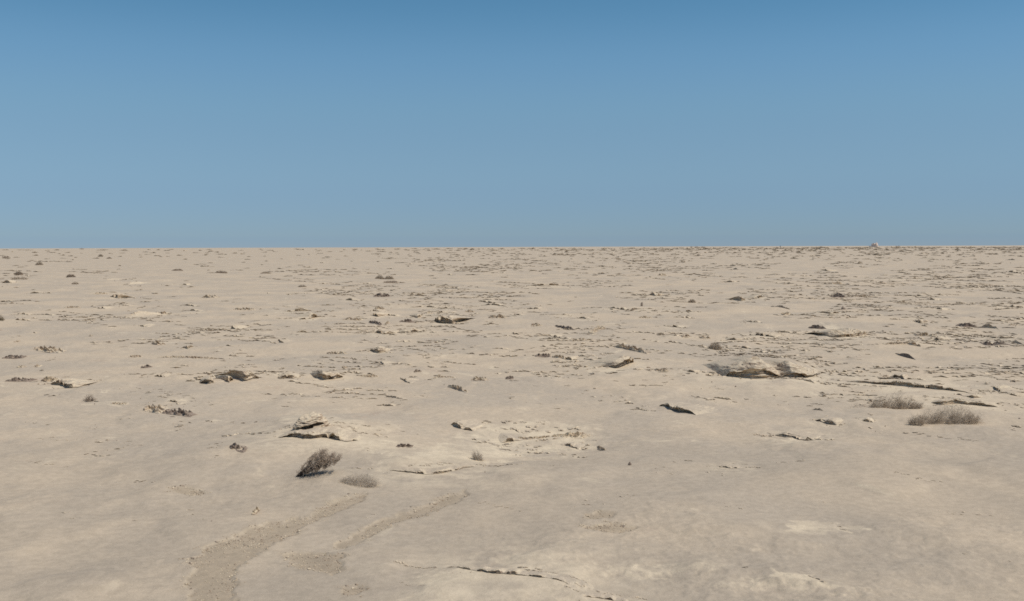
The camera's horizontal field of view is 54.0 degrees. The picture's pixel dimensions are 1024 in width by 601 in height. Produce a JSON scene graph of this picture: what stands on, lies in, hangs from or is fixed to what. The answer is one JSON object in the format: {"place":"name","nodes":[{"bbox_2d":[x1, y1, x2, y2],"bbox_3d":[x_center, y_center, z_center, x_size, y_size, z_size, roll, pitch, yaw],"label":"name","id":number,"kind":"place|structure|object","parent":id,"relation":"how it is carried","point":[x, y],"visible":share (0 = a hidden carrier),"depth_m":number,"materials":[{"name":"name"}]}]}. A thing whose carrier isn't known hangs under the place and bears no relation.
{"place":"outdoors","nodes":[
{"label":"outdoors","id":0,"kind":"place"},
{"bbox_2d":[0,245,1023,600],"bbox_3d":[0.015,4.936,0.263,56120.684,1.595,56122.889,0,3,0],"label":"ground","id":1,"kind":"structure","parent":0,"point":[76,523],"depth_m":26.63,"materials":[{"name":"sand"}]},
{"bbox_2d":[2,280,19,282],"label":"rock ledge","id":2,"kind":"object","parent":1,"relation":"on","point":[9,281],"visible":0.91,"depth_m":142.16,"materials":[{"name":"stone"}]},
{"bbox_2d":[2,355,26,358],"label":"rock outcrop","id":3,"kind":"object","parent":1,"relation":"on","point":[13,357],"visible":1,"depth_m":45.77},
{"bbox_2d":[5,377,37,381],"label":"rock outcrop","id":4,"kind":"object","parent":1,"relation":"on","point":[14,379],"visible":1,"depth_m":37.81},
{"bbox_2d":[39,376,57,381],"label":"rock outcrop","id":5,"kind":"object","parent":1,"relation":"on","point":[49,378],"visible":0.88,"depth_m":37.92,"materials":[{"name":"stone"}]},
{"bbox_2d":[32,345,66,352],"bbox_3d":[-22.621,2.342,49.169,3.190,0.287,0.942,2,4,35],"label":"rock outcrop","id":6,"kind":"object","parent":1,"relation":"on","point":[50,349],"visible":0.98,"depth_m":48.82,"materials":[{"name":"stone"}]},
{"bbox_2d":[51,378,99,387],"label":"rock ledge","id":7,"kind":"object","parent":1,"relation":"on","point":[71,382],"visible":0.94,"depth_m":35.90,"materials":[{"name":"stone"}]},
{"bbox_2d":[84,393,96,401],"bbox_3d":[-13.838,3.151,32.919,0.490,0.294,0.342,-1,3,-19],"label":"scrub tuft","id":8,"kind":"object","parent":1,"relation":"on","point":[89,399],"visible":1,"depth_m":32.92,"materials":[{"name":"plant"}]},
{"bbox_2d":[110,293,132,297],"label":"rock ledge","id":9,"kind":"object","parent":1,"relation":"on","point":[119,295],"visible":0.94,"depth_m":100.77,"materials":[{"name":"stone"}]},
{"bbox_2d":[128,281,147,284],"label":"rock ledge","id":10,"kind":"object","parent":1,"relation":"on","point":[134,282],"visible":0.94,"depth_m":135.55,"materials":[{"name":"stone"}]},
{"bbox_2d":[124,311,165,317],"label":"rock ledge","id":11,"kind":"object","parent":1,"relation":"on","point":[140,313],"visible":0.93,"depth_m":74.58,"materials":[{"name":"stone"}]},
{"bbox_2d":[142,404,169,413],"bbox_3d":[-10.898,3.272,30.812,1.687,0.210,0.731,2,4,40],"label":"rock outcrop","id":12,"kind":"object","parent":1,"relation":"on","point":[158,409],"visible":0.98,"depth_m":30.71,"materials":[{"name":"stone"}]},
{"bbox_2d":[151,340,164,345],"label":"rock outcrop","id":13,"kind":"object","parent":1,"relation":"on","point":[156,342],"visible":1,"depth_m":51.56,"materials":[{"name":"stone"}]},
{"bbox_2d":[155,373,171,376],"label":"rock ledge","id":14,"kind":"object","parent":1,"relation":"on","point":[163,374],"visible":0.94,"depth_m":37.72,"materials":[{"name":"stone"}]},
{"bbox_2d":[168,398,189,403],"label":"rock ledge","id":15,"kind":"object","parent":1,"relation":"on","point":[180,400],"visible":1,"depth_m":32.07,"materials":[{"name":"stone"}]},
{"bbox_2d":[162,408,197,416],"bbox_3d":[-10.004,3.353,30.261,1.478,0.242,0.739,1,3,25],"label":"rock outcrop","id":16,"kind":"object","parent":1,"relation":"on","point":[184,413],"visible":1,"depth_m":30.05,"materials":[{"name":"stone"}]},
{"bbox_2d":[157,355,218,358],"bbox_3d":[-14.638,2.573,45.708,3.151,0.142,0.433,0,3,9],"label":"rock outcrop","id":17,"kind":"object","parent":1,"relation":"on","point":[195,357],"visible":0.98,"depth_m":45.60,"materials":[{"name":"stone"}]},
{"bbox_2d":[200,376,213,382],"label":"rock ledge","id":18,"kind":"object","parent":1,"relation":"on","point":[208,379],"visible":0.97,"depth_m":35.26,"materials":[{"name":"stone"}]},
{"bbox_2d":[201,295,217,297],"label":"rock outcrop","id":19,"kind":"object","parent":1,"relation":"on","point":[210,296],"visible":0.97,"depth_m":99.57,"materials":[{"name":"stone"}]},
{"bbox_2d":[214,375,232,381],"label":"rock ledge","id":20,"kind":"object","parent":1,"relation":"on","point":[226,378],"visible":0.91,"depth_m":35.98,"materials":[{"name":"stone"}]},
{"bbox_2d":[216,369,257,380],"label":"rock ledge","id":21,"kind":"object","parent":1,"relation":"on","point":[243,374],"visible":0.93,"depth_m":36.45,"materials":[{"name":"stone"}]},
{"bbox_2d":[229,442,247,452],"bbox_3d":[-6.619,3.535,24.359,0.513,0.159,0.865,0,3,0],"label":"rock outcrop","id":22,"kind":"object","parent":1,"relation":"on","point":[235,446],"visible":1,"depth_m":24.23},
{"bbox_2d":[231,325,249,328],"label":"rock ledge","id":23,"kind":"object","parent":1,"relation":"on","point":[237,326],"visible":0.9,"depth_m":62.59,"materials":[{"name":"stone"}]},
{"bbox_2d":[233,307,254,309],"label":"rock outcrop","id":24,"kind":"object","parent":1,"relation":"on","point":[246,308],"visible":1,"depth_m":81.01,"materials":[{"name":"stone"}]},
{"bbox_2d":[252,506,259,514],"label":"rock outcrop","id":25,"kind":"object","parent":1,"relation":"on","point":[256,511],"visible":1,"depth_m":18.99,"materials":[{"name":"stone"}]},
{"bbox_2d":[278,339,292,342],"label":"tilted rock slab","id":26,"kind":"structure","parent":1,"relation":"on","point":[283,340],"depth_m":53.23,"materials":[{"name":"stone"}]},
{"bbox_2d":[277,372,299,378],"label":"rock ledge","id":27,"kind":"object","parent":1,"relation":"on","point":[289,375],"visible":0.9,"depth_m":37.46,"materials":[{"name":"stone"}]},
{"bbox_2d":[283,307,314,310],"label":"rock ledge","id":28,"kind":"object","parent":1,"relation":"on","point":[299,309],"visible":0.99,"depth_m":78.75,"materials":[{"name":"stone"}]},
{"bbox_2d":[291,312,320,318],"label":"rock ledge","id":29,"kind":"object","parent":1,"relation":"on","point":[309,315],"visible":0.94,"depth_m":71.47,"materials":[{"name":"stone"}]},
{"bbox_2d":[293,412,330,429],"bbox_3d":[-5.258,3.231,26.542,1.028,0.540,0.935,0,3,0],"label":"rock hump","id":30,"kind":"object","parent":1,"relation":"on","point":[312,419],"visible":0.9,"depth_m":26.30,"materials":[{"name":"stone"}]},
{"bbox_2d":[296,448,341,476],"bbox_3d":[-4.174,3.492,21.775,0.994,0.648,1.090,0,3,0],"label":"leaning shrub","id":31,"kind":"object","parent":1,"relation":"on","point":[327,461],"visible":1,"depth_m":21.64,"materials":[{"name":"plant"}]},
{"bbox_2d":[278,426,360,440],"bbox_3d":[-4.933,3.408,26.096,2.291,0.286,2.184,0,3,0],"label":"rock ledge","id":32,"kind":"object","parent":1,"relation":"on","point":[336,432],"visible":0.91,"depth_m":25.51,"materials":[{"name":"stone"}]},
{"bbox_2d":[310,370,342,378],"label":"rock ledge","id":33,"kind":"object","parent":1,"relation":"on","point":[321,374],"visible":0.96,"depth_m":37.63,"materials":[{"name":"stone"}]},
{"bbox_2d":[326,351,347,353],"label":"rock outcrop","id":34,"kind":"object","parent":1,"relation":"on","point":[335,352],"visible":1,"depth_m":47.53,"materials":[{"name":"stone"}]},
{"bbox_2d":[343,317,363,320],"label":"rock outcrop","id":35,"kind":"object","parent":1,"relation":"on","point":[355,318],"visible":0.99,"depth_m":69.01,"materials":[{"name":"stone"}]},
{"bbox_2d":[337,473,381,487],"bbox_3d":[-3.175,3.753,21.113,1.025,0.308,0.580,0,3,0],"label":"dry grass tuft","id":36,"kind":"object","parent":1,"relation":"on","point":[368,483],"visible":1,"depth_m":21.07,"materials":[{"name":"plant"}]},
{"bbox_2d":[361,374,377,376],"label":"rock outcrop","id":37,"kind":"object","parent":1,"relation":"on","point":[368,375],"visible":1,"depth_m":38.70,"materials":[{"name":"stone"}]},
{"bbox_2d":[371,312,388,316],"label":"rock ledge","id":38,"kind":"object","parent":1,"relation":"on","point":[378,314],"visible":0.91,"depth_m":72.97,"materials":[{"name":"stone"}]},
{"bbox_2d":[369,346,392,352],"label":"rock ledge","id":39,"kind":"object","parent":1,"relation":"on","point":[379,349],"visible":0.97,"depth_m":48.37,"materials":[{"name":"stone"}]},
{"bbox_2d":[373,293,389,296],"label":"rock outcrop","id":40,"kind":"object","parent":1,"relation":"on","point":[381,295],"visible":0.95,"depth_m":102.54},
{"bbox_2d":[376,329,398,333],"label":"rock ledge","id":41,"kind":"object","parent":1,"relation":"on","point":[385,331],"visible":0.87,"depth_m":58.49,"materials":[{"name":"stone"}]},
{"bbox_2d":[380,361,396,365],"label":"tilted rock slab","id":42,"kind":"structure","parent":1,"relation":"on","point":[385,363],"depth_m":42.59,"materials":[{"name":"stone"}]},
{"bbox_2d":[387,395,405,398],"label":"tilted rock slab","id":43,"kind":"structure","parent":1,"relation":"on","point":[400,396],"depth_m":33.10,"materials":[{"name":"stone"}]},
{"bbox_2d":[167,484,636,600],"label":"gravel","id":44,"kind":"structure","parent":1,"relation":"on","point":[324,553],"depth_m":17.36,"materials":[{"name":"gravel"}]},
{"bbox_2d":[396,443,412,447],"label":"rock outcrop","id":45,"kind":"object","parent":1,"relation":"on","point":[404,445],"visible":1,"depth_m":24.91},
{"bbox_2d":[400,377,418,383],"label":"tilted rock slab","id":46,"kind":"structure","parent":1,"relation":"on","point":[409,380],"depth_m":37.42,"materials":[{"name":"stone"}]},
{"bbox_2d":[399,327,424,332],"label":"rock ledge","id":47,"kind":"object","parent":1,"relation":"on","point":[412,329],"visible":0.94,"depth_m":58.98,"materials":[{"name":"stone"}]},
{"bbox_2d":[388,462,474,473],"bbox_3d":[-1.767,3.765,22.555,2.186,0.119,0.966,-1,3,-15],"label":"rock ledge","id":48,"kind":"object","parent":1,"relation":"on","point":[457,466],"visible":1,"depth_m":22.37,"materials":[{"name":"stone"}]},
{"bbox_2d":[435,315,469,323],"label":"rock ledge","id":49,"kind":"object","parent":1,"relation":"on","point":[451,319],"visible":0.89,"depth_m":66.10,"materials":[{"name":"stone"}]},
{"bbox_2d":[448,384,467,392],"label":"rock outcrop","id":50,"kind":"object","parent":1,"relation":"on","point":[457,387],"visible":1,"depth_m":35.35,"materials":[{"name":"stone"}]},
{"bbox_2d":[450,418,487,430],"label":"tilted rock slab","id":51,"kind":"structure","parent":1,"relation":"on","point":[473,424],"depth_m":28.17,"materials":[{"name":"stone"}]},
{"bbox_2d":[471,450,484,460],"bbox_3d":[-0.812,3.619,23.664,0.381,0.319,0.328,2,4,34],"label":"dry grass tuft","id":52,"kind":"object","parent":1,"relation":"on","point":[475,456],"visible":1,"depth_m":23.64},
{"bbox_2d":[471,376,487,380],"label":"rock outcrop","id":53,"kind":"object","parent":1,"relation":"on","point":[476,378],"visible":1,"depth_m":37.65,"materials":[{"name":"stone"}]},
{"bbox_2d":[486,303,506,305],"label":"rock ledge","id":54,"kind":"object","parent":1,"relation":"on","point":[498,304],"visible":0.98,"depth_m":86.56,"materials":[{"name":"stone"}]},
{"bbox_2d":[488,314,506,317],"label":"rock outcrop","id":55,"kind":"object","parent":1,"relation":"on","point":[498,316],"visible":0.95,"depth_m":70.17,"materials":[{"name":"stone"}]},
{"bbox_2d":[449,565,570,584],"bbox_3d":[-0.054,4.135,15.333,2.424,0.223,0.614,1,3,25],"label":"rock ledge","id":56,"kind":"object","parent":1,"relation":"on","point":[517,571],"visible":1,"depth_m":15.11,"materials":[{"name":"stone"}]},
{"bbox_2d":[498,433,522,442],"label":"rock ledge","id":57,"kind":"object","parent":1,"relation":"on","point":[504,437],"visible":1,"depth_m":27.05,"materials":[{"name":"stone"}]},
{"bbox_2d":[0,246,1023,600],"bbox_3d":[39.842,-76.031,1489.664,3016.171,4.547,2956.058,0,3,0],"label":"crust fragments","id":58,"kind":"object","parent":1,"relation":"on","point":[724,342],"visible":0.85,"depth_m":61.81,"materials":[{"name":"stone"}]},
{"bbox_2d":[535,353,550,356],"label":"rock outcrop","id":59,"kind":"object","parent":1,"relation":"on","point":[542,355],"visible":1,"depth_m":45.65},
{"bbox_2d":[528,283,564,285],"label":"rock ledge","id":60,"kind":"object","parent":1,"relation":"on","point":[545,284],"visible":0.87,"depth_m":129.07,"materials":[{"name":"stone"}]},
{"bbox_2d":[539,334,572,338],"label":"rock ledge","id":61,"kind":"object","parent":1,"relation":"on","point":[560,336],"visible":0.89,"depth_m":56.16,"materials":[{"name":"stone"}]},
{"bbox_2d":[518,434,594,439],"bbox_3d":[0.979,3.689,27.349,2.646,0.118,0.251,-1,3,-7],"label":"rock outcrop","id":62,"kind":"object","parent":1,"relation":"on","point":[548,436],"visible":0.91,"depth_m":27.28,"materials":[{"name":"stone"}]},
{"bbox_2d":[555,325,573,329],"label":"rock outcrop","id":63,"kind":"object","parent":1,"relation":"on","point":[563,326],"visible":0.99,"depth_m":61.37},
{"bbox_2d":[560,442,582,449],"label":"rock ledge","id":64,"kind":"object","parent":1,"relation":"on","point":[578,445],"visible":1,"depth_m":26.39,"materials":[{"name":"stone"}]},
{"bbox_2d":[561,431,585,438],"bbox_3d":[1.665,3.658,27.414,0.725,0.176,0.784,0,3,0],"label":"rock outcrop","id":65,"kind":"object","parent":1,"relation":"on","point":[577,435],"visible":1,"depth_m":27.24,"materials":[{"name":"stone"}]},
{"bbox_2d":[589,326,604,332],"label":"rock outcrop","id":66,"kind":"object","parent":1,"relation":"on","point":[598,328],"visible":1,"depth_m":59.48,"materials":[{"name":"stone"}]},
{"bbox_2d":[582,593,628,600],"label":"rock ledge","id":67,"kind":"object","parent":1,"relation":"on","point":[607,596],"visible":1,"depth_m":14.45,"materials":[{"name":"stone"}]},
{"bbox_2d":[580,355,633,366],"bbox_3d":[3.815,2.458,42.516,2.751,0.661,4.744,0,3,0],"label":"rock ledge","id":68,"kind":"object","parent":1,"relation":"on","point":[616,360],"visible":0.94,"depth_m":40.85,"materials":[{"name":"stone"}]},
{"bbox_2d":[614,344,648,353],"bbox_3d":[5.678,2.275,48.255,0.534,0.298,3.875,-2,3,-28],"label":"rock outcrop","id":69,"kind":"object","parent":1,"relation":"on","point":[631,348],"visible":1,"depth_m":47.94,"materials":[{"name":"stone"}]},
{"bbox_2d":[610,307,653,309],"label":"rock ledge","id":70,"kind":"object","parent":1,"relation":"on","point":[625,308],"visible":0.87,"depth_m":79.35,"materials":[{"name":"stone"}]},
{"bbox_2d":[636,406,656,410],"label":"rock ledge","id":71,"kind":"object","parent":1,"relation":"on","point":[646,408],"visible":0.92,"depth_m":31.12,"materials":[{"name":"stone"}]},
{"bbox_2d":[664,324,688,326],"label":"rock ledge","id":72,"kind":"object","parent":1,"relation":"on","point":[673,325],"visible":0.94,"depth_m":62.97,"materials":[{"name":"stone"}]},
{"bbox_2d":[660,402,717,414],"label":"tilted rock slab","id":73,"kind":"structure","parent":1,"relation":"on","point":[696,409],"depth_m":30.64,"materials":[{"name":"stone"}]},
{"bbox_2d":[683,369,700,372],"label":"rock ledge","id":74,"kind":"object","parent":1,"relation":"on","point":[693,370],"visible":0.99,"depth_m":39.48,"materials":[{"name":"stone"}]},
{"bbox_2d":[700,369,715,372],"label":"rock ledge","id":75,"kind":"object","parent":1,"relation":"on","point":[706,371],"visible":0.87,"depth_m":39.67,"materials":[{"name":"stone"}]},
{"bbox_2d":[707,340,721,349],"bbox_3d":[9.802,2.142,48.465,0.808,0.491,0.673,0,3,0],"label":"mound bush","id":76,"kind":"object","parent":1,"relation":"on","point":[716,347],"visible":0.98,"depth_m":48.35,"materials":[{"name":"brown wood"}]},
{"bbox_2d":[718,464,744,467],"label":"rock ledge","id":77,"kind":"object","parent":1,"relation":"on","point":[729,465],"visible":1,"depth_m":22.71,"materials":[{"name":"stone"}]},
{"bbox_2d":[725,337,744,339],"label":"rock ledge","id":78,"kind":"object","parent":1,"relation":"on","point":[735,338],"visible":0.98,"depth_m":54.38,"materials":[{"name":"stone"}]},
{"bbox_2d":[728,296,745,300],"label":"tuft","id":79,"kind":"object","parent":1,"relation":"on","point":[738,298],"visible":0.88,"depth_m":92.24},
{"bbox_2d":[728,345,752,348],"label":"rock ledge","id":80,"kind":"object","parent":1,"relation":"on","point":[745,346],"visible":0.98,"depth_m":50.06,"materials":[{"name":"stone"}]},
{"bbox_2d":[743,294,762,298],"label":"rock ledge","id":81,"kind":"object","parent":1,"relation":"on","point":[755,296],"visible":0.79,"depth_m":95.42,"materials":[{"name":"stone"}]},
{"bbox_2d":[701,355,819,378],"bbox_3d":[10.150,2.466,41.690,4.480,0.919,8.971,0,3,0],"label":"rock ledge","id":82,"kind":"object","parent":1,"relation":"on","point":[751,366],"visible":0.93,"depth_m":38.28,"materials":[{"name":"stone"}]},
{"bbox_2d":[750,332,781,336],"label":"rock ledge","id":83,"kind":"object","parent":1,"relation":"on","point":[772,334],"visible":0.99,"depth_m":55.80,"materials":[{"name":"stone"}]},
{"bbox_2d":[775,430,823,439],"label":"rock ledge","id":84,"kind":"object","parent":1,"relation":"on","point":[805,435],"visible":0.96,"depth_m":26.46,"materials":[{"name":"stone"}]},
{"bbox_2d":[808,325,825,328],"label":"tuft","id":85,"kind":"object","parent":1,"relation":"on","point":[816,327],"visible":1,"depth_m":60.54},
{"bbox_2d":[816,311,841,313],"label":"rock ledge","id":86,"kind":"object","parent":1,"relation":"on","point":[829,312],"visible":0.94,"depth_m":74.74,"materials":[{"name":"stone"}]},
{"bbox_2d":[816,417,842,424],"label":"rock ledge","id":87,"kind":"object","parent":1,"relation":"on","point":[834,420],"visible":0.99,"depth_m":28.34,"materials":[{"name":"stone"}]},
{"bbox_2d":[803,328,861,336],"bbox_3d":[17.988,1.705,56.827,3.394,0.611,6.355,2,4,32],"label":"rock ledge","id":88,"kind":"object","parent":1,"relation":"on","point":[844,332],"visible":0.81,"depth_m":54.40,"materials":[{"name":"stone"}]},
{"bbox_2d":[829,293,846,297],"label":"tuft","id":89,"kind":"object","parent":1,"relation":"on","point":[838,295],"visible":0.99,"depth_m":97.94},
{"bbox_2d":[845,294,873,296],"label":"rock outcrop","id":90,"kind":"object","parent":1,"relation":"on","point":[855,295],"visible":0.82,"depth_m":98.84,"materials":[{"name":"stone"}]},
{"bbox_2d":[861,417,873,421],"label":"rock ledge","id":91,"kind":"object","parent":1,"relation":"on","point":[868,419],"visible":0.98,"depth_m":28.42,"materials":[{"name":"stone"}]},
{"bbox_2d":[878,373,908,378],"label":"rock ledge","id":92,"kind":"object","parent":1,"relation":"on","point":[902,376],"visible":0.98,"depth_m":38.07,"materials":[{"name":"stone"}]},
{"bbox_2d":[881,341,910,344],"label":"rock outcrop","id":93,"kind":"object","parent":1,"relation":"on","point":[898,343],"visible":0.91,"depth_m":50.53,"materials":[{"name":"stone"}]},
{"bbox_2d":[868,393,924,409],"bbox_3d":[11.668,3.015,30.653,1.732,0.648,0.850,0,3,0],"label":"wispy shrub","id":94,"kind":"object","parent":1,"relation":"on","point":[900,404],"visible":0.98,"depth_m":30.53,"materials":[{"name":"plant"}]},
{"bbox_2d":[895,353,915,359],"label":"rock outcrop","id":95,"kind":"object","parent":1,"relation":"on","point":[906,355],"visible":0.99,"depth_m":45.72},
{"bbox_2d":[846,380,975,393],"bbox_3d":[14.425,2.963,35.727,1.722,0.347,5.655,-2,4,-33],"label":"rock ledge","id":96,"kind":"object","parent":1,"relation":"on","point":[913,384],"visible":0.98,"depth_m":35.31,"materials":[{"name":"stone"}]},
{"bbox_2d":[914,319,927,322],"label":"rock ledge","id":97,"kind":"object","parent":1,"relation":"on","point":[920,320],"visible":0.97,"depth_m":65.96,"materials":[{"name":"stone"}]},
{"bbox_2d":[914,332,936,335],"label":"rock outcrop","id":98,"kind":"object","parent":1,"relation":"on","point":[924,334],"visible":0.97,"depth_m":55.28,"materials":[{"name":"stone"}]},
{"bbox_2d":[935,336,955,339],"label":"rock ledge","id":99,"kind":"object","parent":1,"relation":"on","point":[942,337],"visible":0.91,"depth_m":52.39,"materials":[{"name":"stone"}]},
{"bbox_2d":[907,398,984,425],"bbox_3d":[11.975,3.062,27.927,2.329,0.840,1.006,0,3,0],"label":"wispy shrub","id":100,"kind":"object","parent":1,"relation":"on","point":[953,419],"visible":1,"depth_m":27.83,"materials":[{"name":"plant"}]},
{"bbox_2d":[931,397,998,406],"bbox_3d":[14.134,3.141,31.789,2.092,0.246,2.173,0,3,0],"label":"rock ledge","id":101,"kind":"object","parent":1,"relation":"on","point":[973,401],"visible":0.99,"depth_m":31.18,"materials":[{"name":"stone"}]},
{"bbox_2d":[955,323,974,326],"bbox_3d":[27.924,1.494,61.901,1.202,0.296,1.604,0,3,0],"label":"tuft","id":102,"kind":"object","parent":1,"relation":"on","point":[965,325],"visible":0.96,"depth_m":61.59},
{"bbox_2d":[958,393,981,397],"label":"rock ledge","id":103,"kind":"object","parent":1,"relation":"on","point":[970,395],"visible":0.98,"depth_m":32.43,"materials":[{"name":"stone"}]},
{"bbox_2d":[972,324,997,328],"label":"rock outcrop","id":104,"kind":"object","parent":1,"relation":"on","point":[988,326],"visible":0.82,"depth_m":60.21,"materials":[{"name":"stone"}]},
{"bbox_2d":[979,341,1009,345],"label":"rock outcrop","id":105,"kind":"object","parent":1,"relation":"on","point":[986,343],"visible":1,"depth_m":49.71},
{"bbox_2d":[986,336,1015,338],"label":"rock ledge","id":106,"kind":"object","parent":1,"relation":"on","point":[1001,337],"visible":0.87,"depth_m":54.02,"materials":[{"name":"stone"}]},
{"bbox_2d":[991,385,1023,395],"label":"rock ledge","id":107,"kind":"object","parent":1,"relation":"on","point":[1002,388],"visible":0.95,"depth_m":33.61,"materials":[{"name":"stone"}]},
{"bbox_2d":[1002,305,1023,307],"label":"rock ledge","id":108,"kind":"object","parent":1,"relation":"on","point":[1022,306],"visible":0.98,"depth_m":80.65,"materials":[{"name":"stone"}]},
{"bbox_2d":[0,0,1023,247],"label":"sky","id":109,"kind":"structure","parent":0,"point":[124,123],"materials":[{"name":"blue"}]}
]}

